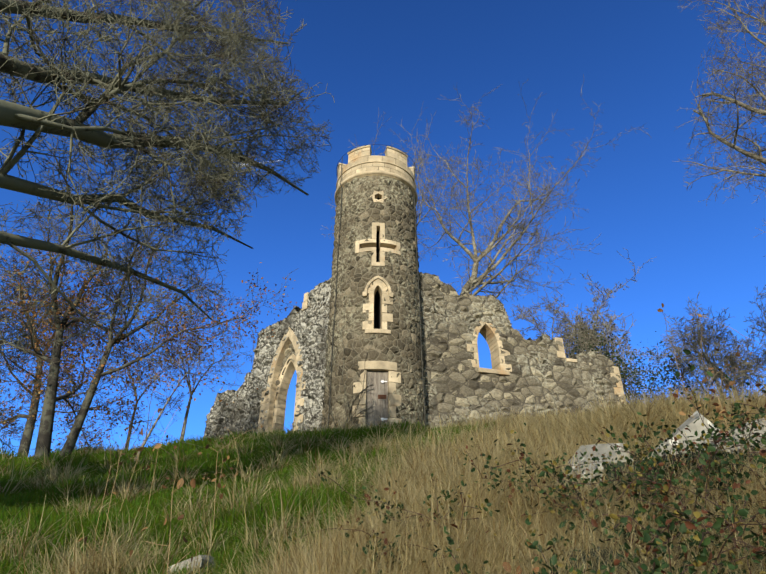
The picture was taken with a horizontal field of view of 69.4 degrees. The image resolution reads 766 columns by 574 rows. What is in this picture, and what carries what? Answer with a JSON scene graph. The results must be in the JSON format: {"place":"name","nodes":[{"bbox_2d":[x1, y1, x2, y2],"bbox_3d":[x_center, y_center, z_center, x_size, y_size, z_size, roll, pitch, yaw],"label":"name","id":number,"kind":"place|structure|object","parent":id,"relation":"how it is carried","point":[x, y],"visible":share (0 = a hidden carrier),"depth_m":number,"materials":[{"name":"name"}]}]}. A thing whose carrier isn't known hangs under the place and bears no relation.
{"place":"outdoors","nodes":[
{"label":"outdoors","id":0,"kind":"place"},
{"bbox_2d":[0,376,765,573],"bbox_3d":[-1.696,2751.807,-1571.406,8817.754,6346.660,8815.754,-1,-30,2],"label":"ground","id":1,"kind":"structure","parent":0,"point":[204,537],"depth_m":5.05,"materials":[{"name":"plant"}]},
{"bbox_2d":[0,247,123,456],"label":"tree","id":2,"kind":"object","parent":1,"relation":"on","point":[26,437],"visible":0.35,"depth_m":21.25,"materials":[{"name":"brown plant"}]},
{"bbox_2d":[83,322,195,447],"bbox_3d":[-9.007,3.801,19.691,4.764,5.321,3.108,5,-30,-9],"label":"tree","id":3,"kind":"object","parent":1,"relation":"on","point":[137,400],"visible":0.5,"depth_m":19.77,"materials":[{"name":"brown plant"}]},
{"bbox_2d":[44,306,241,461],"bbox_3d":[-4.705,2.175,11.501,3.434,3.797,3.398,-13,-33,22],"label":"leaning sapling","id":4,"kind":"object","parent":1,"relation":"on","point":[155,423],"visible":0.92,"depth_m":11.50,"materials":[{"name":"brown plant"}]},
{"bbox_2d":[0,74,307,461],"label":"beech tree","id":5,"kind":"object","parent":1,"relation":"on","point":[48,411],"depth_m":14.22,"materials":[{"name":"brown plant"}]},
{"bbox_2d":[0,0,334,352],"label":"overhanging oak","id":6,"kind":"object","parent":1,"relation":"on","point":[213,178],"visible":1,"depth_m":6.65,"materials":[{"name":"brown plant"}]},
{"bbox_2d":[134,306,261,440],"bbox_3d":[-5.631,2.926,16.779,3.164,4.752,3.267,-14,-33,22],"label":"tree","id":7,"kind":"object","parent":1,"relation":"on","point":[188,408],"visible":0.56,"depth_m":17.03,"materials":[{"name":"brown plant"}]},
{"bbox_2d":[203,278,330,439],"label":"rubble wall","id":8,"kind":"structure","parent":1,"relation":"on","point":[309,327],"depth_m":21.53,"materials":[{"name":"grey stone"}]},
{"bbox_2d":[257,292,308,433],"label":"wall dressings","id":9,"kind":"structure","parent":1,"relation":"on","point":[277,420],"depth_m":21.22,"materials":[{"name":"stone"}]},
{"bbox_2d":[273,342,295,415],"bbox_3d":[-3.432,4.590,20.645,1.710,5.805,0.358,-24,-38,35],"label":"tracery","id":10,"kind":"object","parent":1,"relation":"on","point":[289,351],"visible":0.04,"depth_m":21.68,"materials":[{"name":"beige stone"}]},
{"bbox_2d":[321,144,426,429],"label":"tower","id":11,"kind":"structure","parent":1,"relation":"on","point":[374,366],"depth_m":18.16,"materials":[{"name":"stone"}]},
{"bbox_2d":[165,411,765,573],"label":"outcrop rock","id":12,"kind":"object","parent":1,"relation":"on","point":[693,427],"visible":0.23,"depth_m":5.40,"materials":[{"name":"grey stone"}]},
{"bbox_2d":[321,74,649,320],"bbox_3d":[4.848,-1.975,23.872,14.062,19.549,10.031,8,-31,-14],"label":"ash tree","id":13,"kind":"object","parent":1,"relation":"on","point":[473,282],"visible":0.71,"depth_m":24.19,"materials":[{"name":"brown plant"}]},
{"bbox_2d":[274,349,765,573],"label":"bramble","id":14,"kind":"object","parent":1,"relation":"on","point":[701,558],"depth_m":3.83,"materials":[{"name":"green plant"}]},
{"bbox_2d":[419,272,625,427],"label":"rubble wall","id":15,"kind":"structure","parent":1,"relation":"on","point":[541,376],"depth_m":19.46,"materials":[{"name":"grey stone"}]},
{"bbox_2d":[467,320,625,406],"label":"wall dressings","id":16,"kind":"structure","parent":15,"relation":"attached to","point":[486,330],"depth_m":19.86,"materials":[{"name":"stone"}]},
{"bbox_2d":[507,248,671,398],"bbox_3d":[12.269,5.689,32.226,10.639,14.244,12.064,-1,-30,2],"label":"tree","id":17,"kind":"object","parent":1,"relation":"on","point":[573,335],"visible":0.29,"depth_m":33.09,"materials":[{"name":"brown plant"}]},
{"bbox_2d":[564,310,698,406],"bbox_3d":[11.426,4.940,24.965,7.478,8.387,5.268,21,-36,-31],"label":"tree","id":18,"kind":"object","parent":1,"relation":"on","point":[631,367],"depth_m":24.43,"materials":[{"name":"brown plant"}]},
{"bbox_2d":[625,291,765,401],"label":"tree","id":19,"kind":"object","parent":1,"relation":"on","point":[698,382],"visible":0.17,"depth_m":26.38,"materials":[{"name":"green plant"}]},
{"bbox_2d":[658,285,765,400],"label":"tree","id":20,"kind":"object","parent":1,"relation":"on","point":[697,342],"visible":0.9,"depth_m":21.93,"materials":[{"name":"brown plant"}]},
{"bbox_2d":[674,0,765,204],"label":"tall tree","id":21,"kind":"object","parent":1,"relation":"on","point":[759,158],"visible":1,"depth_m":16.10,"materials":[{"name":"brown plant"}]},
{"bbox_2d":[755,218,765,314],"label":"tree","id":22,"kind":"object","parent":1,"relation":"on","point":[764,256],"visible":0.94,"depth_m":20.83,"materials":[{"name":"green plant"}]},
{"bbox_2d":[0,0,765,456],"label":"sky","id":23,"kind":"structure","parent":0,"point":[642,59],"materials":[{"name":"blue"}]},
{"bbox_2d":[78,303,765,573],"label":"weeds","id":24,"kind":"object","parent":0,"point":[193,485],"depth_m":5.39,"materials":[{"name":"plant"}]}
]}

